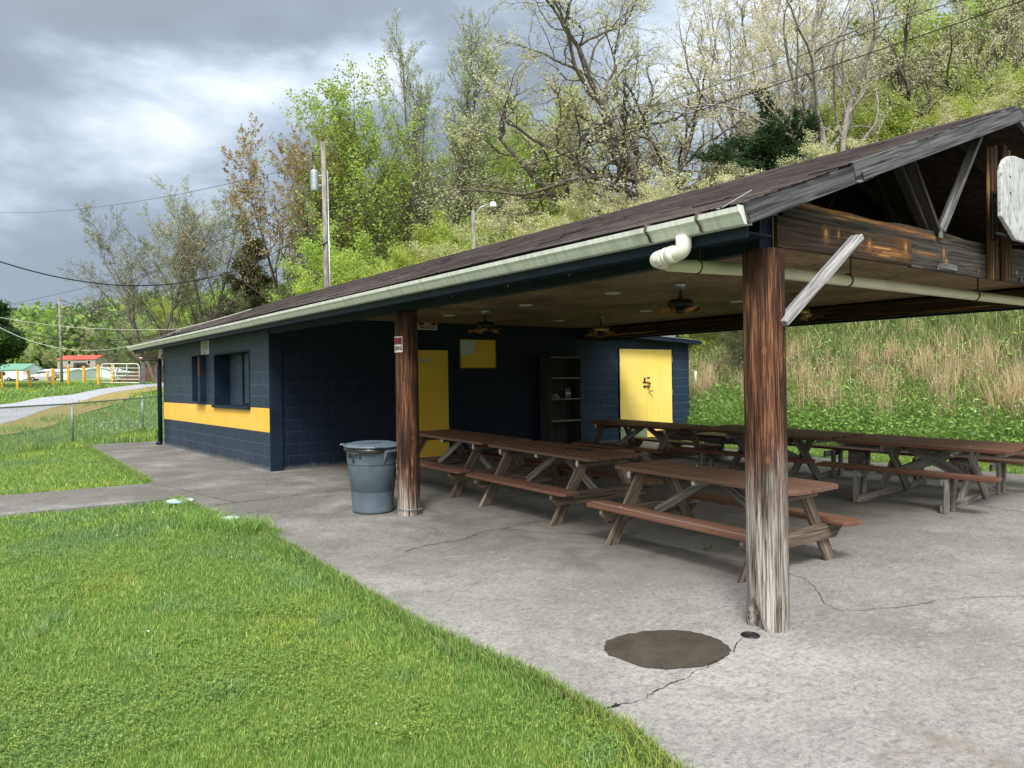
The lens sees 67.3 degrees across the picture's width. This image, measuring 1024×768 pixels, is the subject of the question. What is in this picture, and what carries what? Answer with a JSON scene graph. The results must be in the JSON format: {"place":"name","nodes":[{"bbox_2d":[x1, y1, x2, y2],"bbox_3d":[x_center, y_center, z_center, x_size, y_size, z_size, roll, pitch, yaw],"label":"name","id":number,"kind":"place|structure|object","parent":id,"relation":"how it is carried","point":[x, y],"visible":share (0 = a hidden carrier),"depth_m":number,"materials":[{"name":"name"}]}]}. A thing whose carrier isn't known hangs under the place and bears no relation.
{"place":"outdoors","nodes":[
{"label":"outdoors","id":0,"kind":"place"},
{"bbox_2d":[0,483,173,516],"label":"path","id":1,"kind":"structure","parent":0,"point":[63,500],"depth_m":10.23,"materials":[{"name":"concrete"}]},
{"bbox_2d":[0,0,976,314],"label":"sky","id":2,"kind":"structure","parent":0,"point":[98,98],"materials":[{"name":"grey"}]},
{"bbox_2d":[0,309,1023,767],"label":"ground","id":3,"kind":"structure","parent":0,"point":[330,657],"depth_m":4.71,"materials":[{"name":"plant"}]},
{"bbox_2d":[0,298,31,368],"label":"tree","id":4,"kind":"object","parent":3,"relation":"on","point":[12,346],"visible":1,"depth_m":43.79,"materials":[{"name":"green plant"}]},
{"bbox_2d":[0,363,43,379],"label":"barn","id":5,"kind":"structure","parent":3,"relation":"on","point":[32,368],"depth_m":172.41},
{"bbox_2d":[27,371,59,380],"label":"suv","id":6,"kind":"object","parent":3,"relation":"on","point":[39,375],"visible":0.73,"depth_m":135.21,"materials":[{"name":"silver metal"}]},
{"bbox_2d":[36,369,86,379],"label":"long shed","id":7,"kind":"structure","parent":3,"relation":"on","point":[75,373],"depth_m":177.31,"materials":[{"name":"white paint"}]},
{"bbox_2d":[58,297,69,381],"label":"utility pole","id":8,"kind":"object","parent":3,"relation":"on","point":[60,344],"visible":0.86,"depth_m":94.83,"materials":[{"name":"brown wood"}]},
{"bbox_2d":[0,383,162,423],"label":"gravel drive","id":9,"kind":"structure","parent":3,"relation":"on","point":[78,397],"depth_m":35.57,"materials":[{"name":"gravel"}]},
{"bbox_2d":[0,385,163,434],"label":"dry verge","id":10,"kind":"structure","parent":3,"relation":"on","point":[124,394],"depth_m":32.34,"materials":[{"name":"plant"}]},
{"bbox_2d":[0,395,163,452],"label":"chain link fence","id":11,"kind":"object","parent":3,"relation":"on","point":[72,414],"visible":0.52,"depth_m":20.11,"materials":[{"name":"metal"}]},
{"bbox_2d":[56,355,108,368],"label":"house","id":12,"kind":"structure","parent":3,"relation":"on","point":[80,361],"depth_m":217.98,"materials":[{"name":"white paint"}]},
{"bbox_2d":[97,347,129,379],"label":"tree","id":13,"kind":"object","parent":3,"relation":"on","point":[120,361],"visible":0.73,"depth_m":150.01,"materials":[{"name":"green plant"}]},
{"bbox_2d":[95,367,133,377],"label":"metal shed","id":14,"kind":"structure","parent":3,"relation":"on","point":[104,371],"depth_m":190.49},
{"bbox_2d":[107,313,156,364],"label":"tree","id":15,"kind":"object","parent":3,"relation":"on","point":[139,332],"visible":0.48,"depth_m":94.64,"materials":[{"name":"green plant"}]},
{"bbox_2d":[116,365,162,381],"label":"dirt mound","id":16,"kind":"object","parent":3,"relation":"on","point":[135,375],"visible":0.16,"depth_m":54.32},
{"bbox_2d":[139,357,144,383],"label":"gate post","id":17,"kind":"object","parent":3,"relation":"on","point":[142,372],"visible":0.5,"depth_m":48.92,"materials":[{"name":"white paint"}]},
{"bbox_2d":[101,363,139,382],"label":"pipe gate","id":18,"kind":"structure","parent":17,"relation":"attached to","point":[114,375],"depth_m":49.32,"materials":[{"name":"metal"}]},
{"bbox_2d":[119,322,169,372],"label":"bush","id":19,"kind":"object","parent":3,"relation":"on","point":[155,353],"visible":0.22,"depth_m":69.31,"materials":[{"name":"green plant"}]},
{"bbox_2d":[0,276,298,366],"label":"distant wood","id":20,"kind":"object","parent":3,"relation":"on","point":[85,333],"visible":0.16,"depth_m":242.61,"materials":[{"name":"green plant"}]},
{"bbox_2d":[56,191,243,382],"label":"tree","id":21,"kind":"object","parent":3,"relation":"on","point":[135,302],"visible":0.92,"depth_m":51.95,"materials":[{"name":"grey plant"}]},
{"bbox_2d":[135,296,186,351],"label":"tree","id":22,"kind":"object","parent":3,"relation":"on","point":[158,310],"visible":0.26,"depth_m":88.33,"materials":[{"name":"green plant"}]},
{"bbox_2d":[148,289,217,332],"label":"tree","id":23,"kind":"object","parent":3,"relation":"on","point":[186,315],"visible":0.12,"depth_m":79.50,"materials":[{"name":"green plant"}]},
{"bbox_2d":[102,173,287,327],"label":"tree","id":24,"kind":"object","parent":3,"relation":"on","point":[213,264],"visible":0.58,"depth_m":55.52,"materials":[{"name":"brown plant"}]},
{"bbox_2d":[197,276,299,319],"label":"bush","id":25,"kind":"object","parent":3,"relation":"on","point":[256,304],"visible":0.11,"depth_m":56.68,"materials":[{"name":"green plant"}]},
{"bbox_2d":[220,212,281,314],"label":"conifer","id":26,"kind":"object","parent":3,"relation":"on","point":[239,282],"visible":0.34,"depth_m":56.98,"materials":[{"name":"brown plant"}]},
{"bbox_2d":[157,111,392,302],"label":"tree","id":27,"kind":"object","parent":3,"relation":"on","point":[245,194],"visible":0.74,"depth_m":51.04,"materials":[{"name":"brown plant"}]},
{"bbox_2d":[256,262,300,304],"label":"bush","id":28,"kind":"object","parent":3,"relation":"on","point":[283,290],"visible":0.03,"depth_m":46.41,"materials":[{"name":"green plant"}]},
{"bbox_2d":[265,251,374,301],"bbox_3d":[-9.920,-2.966,41.550,7.507,8.340,7.289,-1,0,22],"label":"bush","id":29,"kind":"object","parent":3,"relation":"on","point":[301,290],"visible":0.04,"depth_m":39.99,"materials":[{"name":"green plant"}]},
{"bbox_2d":[310,139,330,287],"bbox_3d":[-7.870,-4.320,31.879,0.838,11.709,0.417,-1,0,-2],"label":"utility pole","id":30,"kind":"object","parent":3,"relation":"on","point":[314,180],"visible":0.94,"depth_m":31.84,"materials":[{"name":"brown wood"}]},
{"bbox_2d":[0,220,323,285],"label":"power line","id":31,"kind":"object","parent":30,"relation":"attached to","point":[158,284],"visible":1,"depth_m":25.34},
{"bbox_2d":[62,187,321,305],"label":"power line","id":32,"kind":"object","parent":30,"relation":"attached to","point":[228,235],"visible":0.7,"depth_m":40.89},
{"bbox_2d":[329,0,956,209],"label":"power line","id":33,"kind":"object","parent":30,"relation":"attached to","point":[677,98],"visible":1,"depth_m":20.90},
{"bbox_2d":[327,0,1023,224],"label":"power line","id":34,"kind":"object","parent":30,"relation":"attached to","point":[715,104],"visible":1,"depth_m":20.19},
{"bbox_2d":[275,218,384,294],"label":"bush","id":35,"kind":"object","parent":3,"relation":"on","point":[318,262],"visible":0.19,"depth_m":43.85,"materials":[{"name":"green plant"}]},
{"bbox_2d":[267,89,393,277],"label":"tree","id":36,"kind":"object","parent":3,"relation":"on","point":[332,184],"visible":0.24,"depth_m":54.33,"materials":[{"name":"green plant"}]},
{"bbox_2d":[0,526,679,767],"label":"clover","id":37,"kind":"object","parent":3,"relation":"on","point":[285,603],"visible":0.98,"depth_m":4.19,"materials":[{"name":"green plant"}]},
{"bbox_2d":[265,154,431,280],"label":"tree","id":38,"kind":"object","parent":3,"relation":"on","point":[280,257],"visible":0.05,"depth_m":60.62,"materials":[{"name":"green plant"}]},
{"bbox_2d":[262,51,465,271],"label":"tree","id":39,"kind":"object","parent":3,"relation":"on","point":[355,169],"visible":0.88,"depth_m":50.19,"materials":[{"name":"green plant"}]},
{"bbox_2d":[361,241,419,275],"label":"bush","id":40,"kind":"object","parent":3,"relation":"on","point":[396,259],"visible":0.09,"depth_m":38.51,"materials":[{"name":"green plant"}]},
{"bbox_2d":[348,238,437,279],"bbox_3d":[-5.669,-4.149,40.890,6.454,7.274,6.267,-1,0,-2],"label":"bush","id":41,"kind":"object","parent":3,"relation":"on","point":[420,257],"visible":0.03,"depth_m":39.94,"materials":[{"name":"green plant"}]},
{"bbox_2d":[360,155,468,266],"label":"tree","id":42,"kind":"object","parent":3,"relation":"on","point":[396,200],"visible":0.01,"depth_m":63.01,"materials":[{"name":"green plant"}]},
{"bbox_2d":[369,7,463,257],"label":"tree","id":43,"kind":"object","parent":3,"relation":"on","point":[422,134],"visible":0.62,"depth_m":55.48,"materials":[{"name":"green plant"}]},
{"bbox_2d":[375,178,489,260],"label":"tree","id":44,"kind":"object","parent":3,"relation":"on","point":[419,218],"visible":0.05,"depth_m":58.00,"materials":[{"name":"green plant"}]},
{"bbox_2d":[388,205,499,263],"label":"bush","id":45,"kind":"object","parent":3,"relation":"on","point":[431,235],"visible":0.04,"depth_m":44.41,"materials":[{"name":"green plant"}]},
{"bbox_2d":[381,0,536,240],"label":"tree","id":46,"kind":"object","parent":3,"relation":"on","point":[465,161],"visible":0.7,"depth_m":48.87,"materials":[{"name":"green plant"}]},
{"bbox_2d":[390,151,531,251],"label":"tree","id":47,"kind":"object","parent":3,"relation":"on","point":[447,183],"visible":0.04,"depth_m":64.87,"materials":[{"name":"green plant"}]},
{"bbox_2d":[405,224,541,264],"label":"bush","id":48,"kind":"object","parent":3,"relation":"on","point":[416,245],"visible":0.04,"depth_m":40.27,"materials":[{"name":"green plant"}]},
{"bbox_2d":[418,208,534,257],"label":"bush","id":49,"kind":"object","parent":3,"relation":"on","point":[443,230],"visible":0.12,"depth_m":40.91,"materials":[{"name":"green plant"}]},
{"bbox_2d":[379,90,574,244],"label":"tree","id":50,"kind":"object","parent":3,"relation":"on","point":[520,154],"visible":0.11,"depth_m":57.34,"materials":[{"name":"green plant"}]},
{"bbox_2d":[471,202,496,248],"bbox_3d":[-1.035,-3.192,29.968,1.011,7.825,0.294,-1,0,-3],"label":"lamp post","id":51,"kind":"object","parent":3,"relation":"on","point":[492,205],"visible":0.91,"depth_m":29.92,"materials":[{"name":"grey wood"}]},
{"bbox_2d":[437,193,562,253],"bbox_3d":[-0.004,-5.382,38.310,8.445,6.886,8.189,-1,0,12],"label":"bush","id":52,"kind":"object","parent":3,"relation":"on","point":[490,222],"visible":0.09,"depth_m":36.05,"materials":[{"name":"green plant"}]},
{"bbox_2d":[477,75,615,239],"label":"tree","id":53,"kind":"object","parent":3,"relation":"on","point":[527,117],"visible":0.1,"depth_m":59.49,"materials":[{"name":"green plant"}]},
{"bbox_2d":[495,175,624,237],"bbox_3d":[2.062,-5.880,36.953,8.893,6.757,8.623,-1,0,-25],"label":"bush","id":54,"kind":"object","parent":3,"relation":"on","point":[521,229],"visible":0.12,"depth_m":34.70,"materials":[{"name":"green plant"}]},
{"bbox_2d":[534,196,601,229],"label":"bush","id":55,"kind":"object","parent":3,"relation":"on","point":[560,215],"visible":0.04,"depth_m":39.41,"materials":[{"name":"green plant"}]},
{"bbox_2d":[538,196,665,228],"bbox_3d":[4.858,-6.115,35.523,6.536,5.993,6.740,-1,0,-36],"label":"bush","id":56,"kind":"object","parent":3,"relation":"on","point":[566,219],"visible":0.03,"depth_m":36.40,"materials":[{"name":"green plant"}]},
{"bbox_2d":[411,0,851,241],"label":"tree","id":57,"kind":"object","parent":3,"relation":"on","point":[626,146],"visible":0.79,"depth_m":41.63,"materials":[{"name":"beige plant"}]},
{"bbox_2d":[597,170,678,213],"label":"bush","id":58,"kind":"object","parent":3,"relation":"on","point":[612,198],"visible":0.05,"depth_m":36.15,"materials":[{"name":"green plant"}]},
{"bbox_2d":[577,330,702,442],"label":"block shed","id":59,"kind":"structure","parent":3,"relation":"on","point":[644,379],"depth_m":17.85,"materials":[{"name":"blue paint"}]},
{"bbox_2d":[618,349,646,438],"bbox_3d":[2.805,0.227,17.847,0.893,2.075,0.052,-1,0,-37],"label":"door","id":60,"kind":"structure","parent":59,"relation":"in","point":[632,393],"depth_m":17.86,"materials":[{"name":"metal"}]},
{"bbox_2d":[646,349,673,436],"bbox_3d":[3.562,0.213,18.354,0.905,2.075,0.139,-1,0,-37],"label":"door","id":61,"kind":"structure","parent":59,"relation":"in","point":[659,391],"depth_m":18.36,"materials":[{"name":"yellow metal"}]},
{"bbox_2d":[632,151,764,201],"bbox_3d":[8.125,-6.178,31.496,7.492,5.596,7.727,-1,0,-30],"label":"bush","id":62,"kind":"object","parent":3,"relation":"on","point":[668,183],"visible":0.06,"depth_m":30.07,"materials":[{"name":"green plant"}]},
{"bbox_2d":[676,332,723,355],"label":"bush","id":63,"kind":"object","parent":3,"relation":"on","point":[689,336],"visible":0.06,"depth_m":23.32,"materials":[{"name":"green plant"}]},
{"bbox_2d":[714,330,743,371],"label":"bush","id":64,"kind":"object","parent":3,"relation":"on","point":[733,344],"visible":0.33,"depth_m":20.47,"materials":[{"name":"green plant"}]},
{"bbox_2d":[688,83,826,187],"bbox_3d":[12.413,-10.363,36.607,8.288,8.436,9.329,-1,0,0],"label":"conifer","id":65,"kind":"object","parent":3,"relation":"on","point":[767,147],"visible":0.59,"depth_m":35.44,"materials":[{"name":"green plant"}]},
{"bbox_2d":[617,0,949,180],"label":"tree","id":66,"kind":"object","parent":3,"relation":"on","point":[742,14],"visible":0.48,"depth_m":44.70,"materials":[{"name":"beige plant"}]},
{"bbox_2d":[652,0,961,162],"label":"tree","id":67,"kind":"object","parent":3,"relation":"on","point":[814,28],"visible":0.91,"depth_m":35.78,"materials":[{"name":"beige plant"}]},
{"bbox_2d":[772,125,866,166],"bbox_3d":[13.577,-7.989,32.335,6.454,4.611,6.258,-1,0,34],"label":"bush","id":68,"kind":"object","parent":3,"relation":"on","point":[825,145],"visible":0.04,"depth_m":30.59,"materials":[{"name":"green plant"}]},
{"bbox_2d":[646,310,1023,474],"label":"grassy hillside","id":69,"kind":"structure","parent":3,"relation":"on","point":[711,414],"depth_m":16.77,"materials":[{"name":"green plant"}]},
{"bbox_2d":[798,50,895,157],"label":"tree","id":70,"kind":"object","parent":3,"relation":"on","point":[829,77],"visible":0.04,"depth_m":65.97,"materials":[{"name":"green plant"}]},
{"bbox_2d":[689,310,1023,436],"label":"dead grass","id":71,"kind":"structure","parent":3,"relation":"on","point":[1019,395],"depth_m":16.58,"materials":[{"name":"plant"}]},
{"bbox_2d":[800,121,950,158],"bbox_3d":[14.867,-7.923,29.538,6.275,4.554,6.472,-1,0,-38],"label":"bush","id":72,"kind":"object","parent":3,"relation":"on","point":[813,150],"depth_m":30.21,"materials":[{"name":"green plant"}]},
{"bbox_2d":[804,78,950,155],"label":"bush","id":73,"kind":"object","parent":3,"relation":"on","point":[858,110],"visible":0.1,"depth_m":41.79,"materials":[{"name":"green plant"}]},
{"bbox_2d":[827,20,945,147],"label":"tree","id":74,"kind":"object","parent":3,"relation":"on","point":[920,32],"visible":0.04,"depth_m":61.56,"materials":[{"name":"green plant"}]},
{"bbox_2d":[841,0,949,89],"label":"tree","id":75,"kind":"object","parent":3,"relation":"on","point":[855,27],"visible":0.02,"depth_m":72.42,"materials":[{"name":"green plant"}]},
{"bbox_2d":[837,90,957,148],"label":"bush","id":76,"kind":"object","parent":3,"relation":"on","point":[895,124],"visible":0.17,"depth_m":40.42,"materials":[{"name":"green plant"}]},
{"bbox_2d":[813,0,1023,150],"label":"tree","id":77,"kind":"object","parent":3,"relation":"on","point":[902,74],"visible":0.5,"depth_m":41.70,"materials":[{"name":"green plant"}]},
{"bbox_2d":[896,21,974,105],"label":"tree","id":78,"kind":"object","parent":3,"relation":"on","point":[929,53],"visible":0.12,"depth_m":53.64,"materials":[{"name":"green plant"}]},
{"bbox_2d":[854,0,1022,102],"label":"tree","id":79,"kind":"object","parent":3,"relation":"on","point":[934,18],"visible":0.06,"depth_m":58.88,"materials":[{"name":"green plant"}]},
{"bbox_2d":[910,55,1018,124],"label":"bush","id":80,"kind":"object","parent":3,"relation":"on","point":[922,94],"visible":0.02,"depth_m":45.71,"materials":[{"name":"green plant"}]},
{"bbox_2d":[918,66,1023,127],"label":"bush","id":81,"kind":"object","parent":3,"relation":"on","point":[963,105],"visible":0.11,"depth_m":35.90,"materials":[{"name":"green plant"}]},
{"bbox_2d":[931,0,1023,98],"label":"tree","id":82,"kind":"object","parent":3,"relation":"on","point":[979,34],"visible":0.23,"depth_m":52.41,"materials":[{"name":"green plant"}]},
{"bbox_2d":[931,74,1023,124],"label":"bush","id":83,"kind":"object","parent":3,"relation":"on","point":[945,119],"visible":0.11,"depth_m":32.28,"materials":[{"name":"green plant"}]},
{"bbox_2d":[944,60,1023,105],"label":"bush","id":84,"kind":"object","parent":3,"relation":"on","point":[978,87],"visible":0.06,"depth_m":40.03,"materials":[{"name":"green plant"}]},
{"bbox_2d":[84,437,1023,767],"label":"concrete floor","id":85,"kind":"structure","parent":0,"point":[910,681],"depth_m":5.85,"materials":[{"name":"concrete"}]},
{"bbox_2d":[340,440,396,514],"bbox_3d":[-1.684,1.118,9.305,0.704,0.842,0.759,-1,2,-37],"label":"trash can","id":86,"kind":"object","parent":85,"relation":"on","point":[372,469],"visible":0.93,"depth_m":9.07,"materials":[{"name":"grey"}]},
{"bbox_2d":[395,429,542,497],"bbox_3d":[-0.685,1.118,11.270,1.600,0.743,2.070,-1,2,-37],"label":"picnic table","id":87,"kind":"object","parent":85,"relation":"on","point":[477,443],"visible":0.66,"depth_m":10.88,"materials":[{"name":"brown wood"}]},
{"bbox_2d":[540,356,581,444],"bbox_3d":[1.042,0.392,16.318,0.865,1.935,0.330,-1,0,-37],"label":"bookshelf","id":88,"kind":"object","parent":85,"relation":"on","point":[561,419],"visible":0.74,"depth_m":16.45,"materials":[{"name":"brown wood"}]},
{"bbox_2d":[465,440,662,525],"bbox_3d":[0.605,1.162,9.463,1.600,0.742,1.950,-1,2,-37],"label":"picnic table","id":89,"kind":"object","parent":85,"relation":"on","point":[563,497],"visible":0.98,"depth_m":9.15,"materials":[{"name":"brown wood"}]},
{"bbox_2d":[127,105,1023,632],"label":"picnic shelter","id":90,"kind":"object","parent":85,"relation":"on","point":[893,227],"visible":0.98,"depth_m":9.00,"materials":[{"name":"blue paint"}]},
{"bbox_2d":[191,355,205,401],"bbox_3d":[-6.554,-0.112,16.103,0.129,0.980,0.620,-1,0,-37],"label":"window","id":91,"kind":"structure","parent":90,"relation":"attached to","point":[199,388],"depth_m":16.16,"materials":[{"name":"glass"}]},
{"bbox_2d":[211,349,250,409],"bbox_3d":[-5.196,-0.076,14.607,0.390,1.070,2.260,-1,0,-37],"label":"window","id":92,"kind":"structure","parent":90,"relation":"in","point":[231,369],"depth_m":15.34,"materials":[{"name":"glass"}]},
{"bbox_2d":[418,347,453,457],"bbox_3d":[-1.595,0.353,14.588,1.110,2.110,0.028,-1,0,-37],"label":"door","id":93,"kind":"structure","parent":90,"relation":"in","point":[435,376],"depth_m":14.68,"materials":[{"name":"yellow paint"}]},
{"bbox_2d":[459,338,496,368],"bbox_3d":[-0.675,-0.598,15.275,0.885,0.597,0.031,-1,0,-37],"label":"bulletin board","id":94,"kind":"object","parent":90,"relation":"attached to","point":[484,356],"visible":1,"depth_m":15.32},
{"bbox_2d":[460,340,474,354],"bbox_3d":[-0.869,-0.719,15.121,0.339,0.290,0.004,-1,0,-37],"label":"notice sheet","id":95,"kind":"object","parent":94,"relation":"attached to","point":[467,347],"visible":1,"depth_m":15.12,"materials":[{"name":"paper"}]},
{"bbox_2d":[468,309,501,333],"bbox_3d":[-0.439,-0.949,12.159,0.592,0.440,0.515,-1,0,43],"label":"ceiling fan","id":96,"kind":"object","parent":90,"relation":"hanging from","point":[485,326],"visible":1,"depth_m":12.07,"materials":[{"name":"wood"}]},
{"bbox_2d":[585,315,616,337],"bbox_3d":[1.574,-0.987,13.614,0.582,0.440,0.582,-1,0,-2],"label":"ceiling fan","id":97,"kind":"object","parent":90,"relation":"hanging from","point":[600,330],"visible":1,"depth_m":13.51,"materials":[{"name":"gold metal"}]},
{"bbox_2d":[657,282,702,315],"bbox_3d":[1.980,-0.973,9.103,0.555,0.440,0.550,-1,0,18],"label":"ceiling fan","id":98,"kind":"object","parent":90,"relation":"hanging from","point":[681,305],"visible":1,"depth_m":9.02,"materials":[{"name":"black metal"}]},
{"bbox_2d":[793,293,822,321],"bbox_3d":[3.925,-1.009,10.475,0.572,0.440,0.532,-1,0,33],"label":"ceiling fan","id":99,"kind":"object","parent":90,"relation":"hanging from","point":[803,314],"visible":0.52,"depth_m":10.38,"materials":[{"name":"wood"}]},
{"bbox_2d":[991,156,1023,244],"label":"basketball backboard","id":100,"kind":"object","parent":90,"relation":"attached to","point":[1009,195],"visible":1,"depth_m":6.76,"materials":[{"name":"white metal"}]},
{"bbox_2d":[572,419,721,465],"bbox_3d":[2.349,1.060,13.542,1.710,0.742,2.028,-1,2,-40],"label":"picnic table","id":101,"kind":"object","parent":85,"relation":"on","point":[630,441],"visible":0.87,"depth_m":13.28,"materials":[{"name":"brown wood"}]},
{"bbox_2d":[604,630,730,668],"bbox_3d":[0.971,1.644,4.797,0.765,0.017,0.664,-1,0,-37],"label":"concrete patch","id":102,"kind":"object","parent":85,"relation":"on","point":[666,649],"visible":1,"depth_m":4.77,"materials":[{"name":"concrete"}]},
{"bbox_2d":[657,430,743,460],"bbox_3d":[3.796,1.175,14.430,0.480,0.468,2.499,-1,2,-42],"label":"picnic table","id":103,"kind":"object","parent":85,"relation":"on","point":[712,438],"visible":0.26,"depth_m":14.38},
{"bbox_2d":[586,460,862,582],"bbox_3d":[1.931,1.216,7.271,1.470,0.742,2.132,-1,2,-36],"label":"picnic table","id":104,"kind":"object","parent":85,"relation":"on","point":[684,502],"visible":0.83,"depth_m":7.12,"materials":[{"name":"brown wood"}]},
{"bbox_2d":[670,424,878,479],"bbox_3d":[4.084,1.113,12.026,2.262,0.786,2.316,-1,2,-41],"label":"picnic table","id":105,"kind":"object","parent":85,"relation":"on","point":[796,437],"visible":0.6,"depth_m":11.79,"materials":[{"name":"wood"}]},
{"bbox_2d":[816,434,1023,513],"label":"picnic table","id":106,"kind":"object","parent":85,"relation":"on","point":[891,446],"visible":0.98,"depth_m":10.05,"materials":[{"name":"wood"}]},
{"bbox_2d":[841,444,1023,481],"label":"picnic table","id":107,"kind":"object","parent":85,"relation":"on","point":[862,458],"visible":0.14,"depth_m":12.56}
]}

